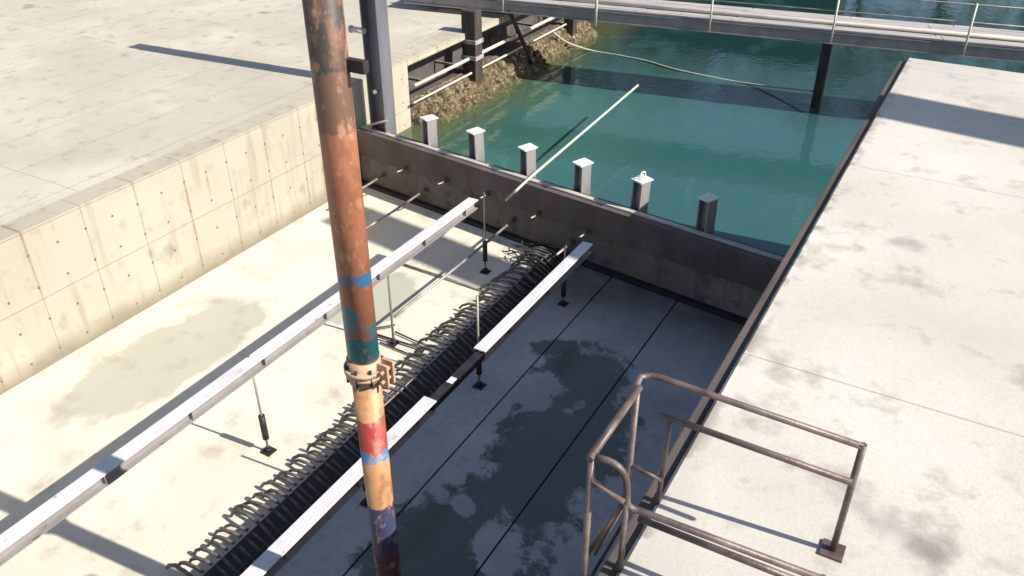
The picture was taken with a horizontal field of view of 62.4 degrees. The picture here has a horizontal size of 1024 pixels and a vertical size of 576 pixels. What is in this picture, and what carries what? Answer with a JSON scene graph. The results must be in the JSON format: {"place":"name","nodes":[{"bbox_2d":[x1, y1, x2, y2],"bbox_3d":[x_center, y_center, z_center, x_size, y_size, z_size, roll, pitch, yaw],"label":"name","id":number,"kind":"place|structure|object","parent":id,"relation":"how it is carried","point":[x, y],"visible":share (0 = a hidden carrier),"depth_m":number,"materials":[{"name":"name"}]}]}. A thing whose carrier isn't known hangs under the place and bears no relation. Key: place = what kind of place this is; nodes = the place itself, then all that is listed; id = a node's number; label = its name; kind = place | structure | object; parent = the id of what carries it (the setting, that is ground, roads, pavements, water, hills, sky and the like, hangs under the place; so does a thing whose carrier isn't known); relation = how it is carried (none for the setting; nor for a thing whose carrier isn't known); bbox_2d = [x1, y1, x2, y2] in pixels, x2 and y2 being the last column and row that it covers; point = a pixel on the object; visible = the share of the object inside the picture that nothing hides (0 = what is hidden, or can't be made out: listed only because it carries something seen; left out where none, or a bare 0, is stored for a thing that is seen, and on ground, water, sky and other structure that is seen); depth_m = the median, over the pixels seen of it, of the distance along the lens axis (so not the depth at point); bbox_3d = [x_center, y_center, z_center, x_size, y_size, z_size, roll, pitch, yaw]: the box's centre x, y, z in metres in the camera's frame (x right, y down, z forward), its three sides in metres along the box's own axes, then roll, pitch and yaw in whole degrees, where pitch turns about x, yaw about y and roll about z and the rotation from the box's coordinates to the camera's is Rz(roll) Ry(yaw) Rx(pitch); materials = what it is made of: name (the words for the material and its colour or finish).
{"place":"outdoors","nodes":[
{"label":"outdoors","id":0,"kind":"place"},
{"bbox_2d":[0,186,546,575],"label":"bay floor","id":1,"kind":"structure","parent":0,"point":[68,420],"depth_m":15.70,"materials":[{"name":"concrete"}]},
{"bbox_2d":[248,356,276,456],"bbox_3d":[-4.148,1.934,13.870,0.200,2.020,0.200,17,36,25],"label":"hanger rod","id":2,"kind":"object","parent":1,"relation":"on","point":[268,450],"visible":1,"depth_m":14.08,"materials":[{"name":"black metal"}]},
{"bbox_2d":[0,197,477,566],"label":"white beam","id":3,"kind":"structure","parent":2,"relation":"attached to","point":[33,526],"depth_m":12.37,"materials":[{"name":"metal"}]},
{"bbox_2d":[165,246,562,575],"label":"rebar mat","id":4,"kind":"object","parent":1,"relation":"on","point":[523,259],"visible":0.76,"depth_m":14.96,"materials":[{"name":"brown metal"}]},
{"bbox_2d":[387,276,398,346],"bbox_3d":[-2.388,0.327,16.555,0.160,1.900,0.160,17,36,25],"label":"hanger rod","id":5,"kind":"object","parent":1,"relation":"on","point":[393,343],"visible":0.86,"depth_m":16.69,"materials":[{"name":"black metal"}]},
{"bbox_2d":[380,342,421,359],"bbox_3d":[-2.218,1.246,16.800,1.052,0.035,0.035,19,37,27],"label":"loose bar","id":6,"kind":"object","parent":1,"relation":"on","point":[398,349],"visible":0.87,"depth_m":16.82,"materials":[{"name":"metal"}]},
{"bbox_2d":[377,334,425,350],"bbox_3d":[-2.268,1.081,17.036,1.221,0.056,0.046,15,35,23],"label":"loose bar","id":7,"kind":"object","parent":1,"relation":"on","point":[399,341],"visible":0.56,"depth_m":17.00,"materials":[{"name":"metal"}]},
{"bbox_2d":[395,331,425,345],"bbox_3d":[-2.033,1.037,17.115,0.906,0.035,0.035,21,38,30],"label":"loose bar","id":8,"kind":"object","parent":1,"relation":"on","point":[409,338],"visible":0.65,"depth_m":17.14,"materials":[{"name":"metal"}]},
{"bbox_2d":[403,264,487,291],"bbox_3d":[-1.530,-0.236,19.162,2.302,0.058,0.058,18,36,26],"label":"loose bar","id":9,"kind":"object","parent":1,"relation":"on","point":[450,279],"visible":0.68,"depth_m":19.12,"materials":[{"name":"metal"}]},
{"bbox_2d":[480,192,490,274],"bbox_3d":[-0.611,-1.225,18.925,0.200,2.020,0.200,17,36,25],"label":"hanger rod","id":10,"kind":"object","parent":1,"relation":"on","point":[486,271],"visible":1,"depth_m":19.09,"materials":[{"name":"black metal"}]},
{"bbox_2d":[207,256,561,575],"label":"bitumen floor","id":11,"kind":"structure","parent":0,"point":[278,522],"depth_m":14.31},
{"bbox_2d":[502,240,577,270],"bbox_3d":[0.763,-0.751,19.756,1.829,0.286,0.938,17,36,25],"label":"rebar tangle","id":12,"kind":"object","parent":11,"relation":"on","point":[520,246],"visible":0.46,"depth_m":19.80,"materials":[{"name":"metal"}]},
{"bbox_2d":[240,241,592,575],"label":"white beam","id":13,"kind":"structure","parent":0,"point":[284,548],"depth_m":13.03,"materials":[{"name":"metal"}]},
{"bbox_2d":[275,265,742,575],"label":"panel floor","id":14,"kind":"structure","parent":0,"point":[460,513],"depth_m":14.60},
{"bbox_2d":[302,0,400,575],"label":"painted pole","id":15,"kind":"object","parent":14,"relation":"on","point":[369,370],"visible":1,"depth_m":7.35,"materials":[{"name":"metal"}]},
{"bbox_2d":[357,428,367,507],"bbox_3d":[-2.283,2.554,12.877,0.200,2.020,0.200,17,36,25],"label":"hanger rod","id":16,"kind":"object","parent":14,"relation":"on","point":[363,502],"visible":0.21,"depth_m":13.35,"materials":[{"name":"black metal"}]},
{"bbox_2d":[472,295,486,389],"bbox_3d":[-0.612,0.991,15.379,0.200,2.020,0.200,17,36,25],"label":"hanger rod","id":17,"kind":"object","parent":14,"relation":"on","point":[479,385],"visible":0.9,"depth_m":15.65,"materials":[{"name":"black metal"}]},
{"bbox_2d":[557,245,568,306],"bbox_3d":[1.106,-0.269,17.929,0.200,1.454,0.200,17,36,25],"label":"hanger rod","id":18,"kind":"object","parent":14,"relation":"on","point":[563,303],"visible":0.92,"depth_m":18.11,"materials":[{"name":"black metal"}]},
{"bbox_2d":[343,278,676,575],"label":"pit bed","id":19,"kind":"object","parent":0,"point":[484,562],"depth_m":14.66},
{"bbox_2d":[356,125,784,325],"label":"cofferdam wall","id":20,"kind":"structure","parent":19,"relation":"on","point":[721,276],"depth_m":19.31,"materials":[{"name":"concrete"}]},
{"bbox_2d":[362,172,385,188],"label":"tie rod","id":21,"kind":"object","parent":20,"relation":"attached to","point":[376,179],"visible":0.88,"depth_m":22.52,"materials":[{"name":"metal"}]},
{"bbox_2d":[366,187,426,228],"bbox_3d":[-2.876,-1.985,21.105,0.120,0.120,2.787,17,36,25],"label":"tie rod","id":22,"kind":"object","parent":20,"relation":"attached to","point":[397,208],"visible":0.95,"depth_m":21.09,"materials":[{"name":"metal"}]},
{"bbox_2d":[396,165,406,172],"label":"tie rod","id":23,"kind":"object","parent":20,"relation":"attached to","point":[404,167],"visible":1,"depth_m":22.05,"materials":[{"name":"metal"}]},
{"bbox_2d":[437,177,447,184],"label":"tie rod","id":24,"kind":"object","parent":20,"relation":"attached to","point":[445,180],"visible":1,"depth_m":21.30,"materials":[{"name":"metal"}]},
{"bbox_2d":[393,218,514,317],"bbox_3d":[-1.137,-0.559,18.822,0.120,0.120,4.977,17,36,25],"label":"tie rod","id":25,"kind":"object","parent":20,"relation":"attached to","point":[512,220],"visible":1,"depth_m":18.51,"materials":[{"name":"metal"}]},
{"bbox_2d":[530,210,539,218],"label":"tie rod","id":26,"kind":"object","parent":20,"relation":"attached to","point":[537,213],"visible":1,"depth_m":19.84,"materials":[{"name":"metal"}]},
{"bbox_2d":[555,238,573,255],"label":"tie rod","id":27,"kind":"object","parent":20,"relation":"attached to","point":[571,241],"visible":0.97,"depth_m":19.48,"materials":[{"name":"metal"}]},
{"bbox_2d":[505,84,638,200],"bbox_3d":[1.757,-3.935,21.809,0.068,0.505,7.655,17,36,25],"label":"long pole","id":28,"kind":"object","parent":20,"relation":"on","point":[563,148],"visible":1,"depth_m":21.22,"materials":[{"name":"grey metal"}]},
{"bbox_2d":[579,229,588,237],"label":"tie rod","id":29,"kind":"object","parent":20,"relation":"attached to","point":[586,231],"visible":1,"depth_m":19.17,"materials":[{"name":"metal"}]},
{"bbox_2d":[398,0,1023,255],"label":"water","id":30,"kind":"structure","parent":0,"point":[762,162],"depth_m":25.86,"materials":[{"name":"teal liquid"}]},
{"bbox_2d":[348,0,396,133],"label":"steel column","id":31,"kind":"structure","parent":30,"relation":"in","point":[373,29],"depth_m":21.64,"materials":[{"name":"metal"}]},
{"bbox_2d":[420,114,437,146],"bbox_3d":[-2.157,-3.426,22.169,0.370,2.240,0.484,-19,35,-29],"label":"pile stub","id":32,"kind":"object","parent":30,"relation":"in","point":[429,125],"visible":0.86,"depth_m":21.65,"materials":[{"name":"metal"}]},
{"bbox_2d":[460,7,483,84],"bbox_3d":[-1.253,-6.657,27.166,0.560,4.500,0.485,17,36,25],"label":"fender pile","id":33,"kind":"object","parent":30,"relation":"in","point":[471,22],"visible":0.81,"depth_m":26.35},
{"bbox_2d":[466,127,484,161],"bbox_3d":[-0.915,-2.965,21.405,0.370,2.240,0.484,-25,39,-31],"label":"pile stub","id":34,"kind":"object","parent":30,"relation":"in","point":[476,142],"visible":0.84,"depth_m":20.88,"materials":[{"name":"paint"}]},
{"bbox_2d":[518,143,537,177],"bbox_3d":[0.355,-2.430,20.605,0.370,2.239,0.484,-22,38,-28],"label":"pile stub","id":35,"kind":"object","parent":30,"relation":"in","point":[528,159],"visible":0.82,"depth_m":20.05,"materials":[{"name":"paint"}]},
{"bbox_2d":[564,19,577,37],"bbox_3d":[2.205,-9.446,32.194,0.460,3.900,0.400,17,36,25],"label":"fender pile","id":36,"kind":"object","parent":30,"relation":"in","point":[571,26],"visible":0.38,"depth_m":31.79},
{"bbox_2d":[572,158,593,194],"bbox_3d":[1.569,-1.964,19.810,0.370,2.240,0.484,-22,40,-29],"label":"pile stub","id":37,"kind":"object","parent":30,"relation":"in","point":[582,175],"visible":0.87,"depth_m":19.27,"materials":[{"name":"paint"}]},
{"bbox_2d":[630,171,653,212],"bbox_3d":[2.755,-1.548,18.953,0.370,2.418,0.484,-22,40,-31],"label":"pile stub","id":38,"kind":"object","parent":30,"relation":"in","point":[641,186],"visible":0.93,"depth_m":18.47,"materials":[{"name":"paint"}]},
{"bbox_2d":[552,31,812,91],"bbox_3d":[5.792,-7.836,29.157,9.609,0.858,1.224,19,37,28],"label":"mooring rope","id":39,"kind":"object","parent":30,"relation":"on","point":[553,32],"visible":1,"depth_m":29.36,"materials":[{"name":"beige fabric"}]},
{"bbox_2d":[695,193,720,233],"bbox_3d":[4.030,-0.947,18.128,0.370,2.239,0.484,-20,35,-31],"label":"pile stub","id":40,"kind":"object","parent":30,"relation":"in","point":[706,212],"visible":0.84,"depth_m":17.64,"materials":[{"name":"paint"}]},
{"bbox_2d":[811,44,832,105],"bbox_3d":[9.562,-5.941,26.491,0.280,4.000,0.238,17,36,25],"label":"fender pile","id":41,"kind":"object","parent":30,"relation":"in","point":[822,71],"visible":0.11,"depth_m":25.98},
{"label":"ground","id":42,"kind":"structure","parent":0,"visible":0},
{"bbox_2d":[0,11,598,394],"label":"quay wall","id":43,"kind":"structure","parent":42,"relation":"on","point":[80,269],"depth_m":18.58,"materials":[{"name":"concrete"}]},
{"bbox_2d":[0,0,520,225],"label":"quay deck","id":44,"kind":"structure","parent":43,"relation":"on","point":[93,92],"depth_m":22.81,"materials":[{"name":"concrete"}]},
{"bbox_2d":[404,0,1023,62],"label":"walkway","id":45,"kind":"structure","parent":44,"relation":"on","point":[970,41],"depth_m":25.07,"materials":[{"name":"grey metal"}]},
{"bbox_2d":[507,10,535,66],"bbox_3d":[0.408,-8.270,28.708,1.571,2.665,0.132,-28,41,-36],"label":"prop","id":46,"kind":"object","parent":45,"relation":"attached to","point":[521,38],"visible":0.65,"depth_m":28.45,"materials":[{"name":"grey metal"}]},
{"bbox_2d":[597,58,1023,575],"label":"dock ledge","id":47,"kind":"object","parent":42,"relation":"on","point":[885,321],"visible":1,"depth_m":7.79,"materials":[{"name":"concrete"}]},
{"bbox_2d":[580,372,867,575],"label":"railing","id":48,"kind":"object","parent":47,"relation":"on","point":[834,549],"visible":0.99,"depth_m":5.69,"materials":[{"name":"metal"}]}
]}

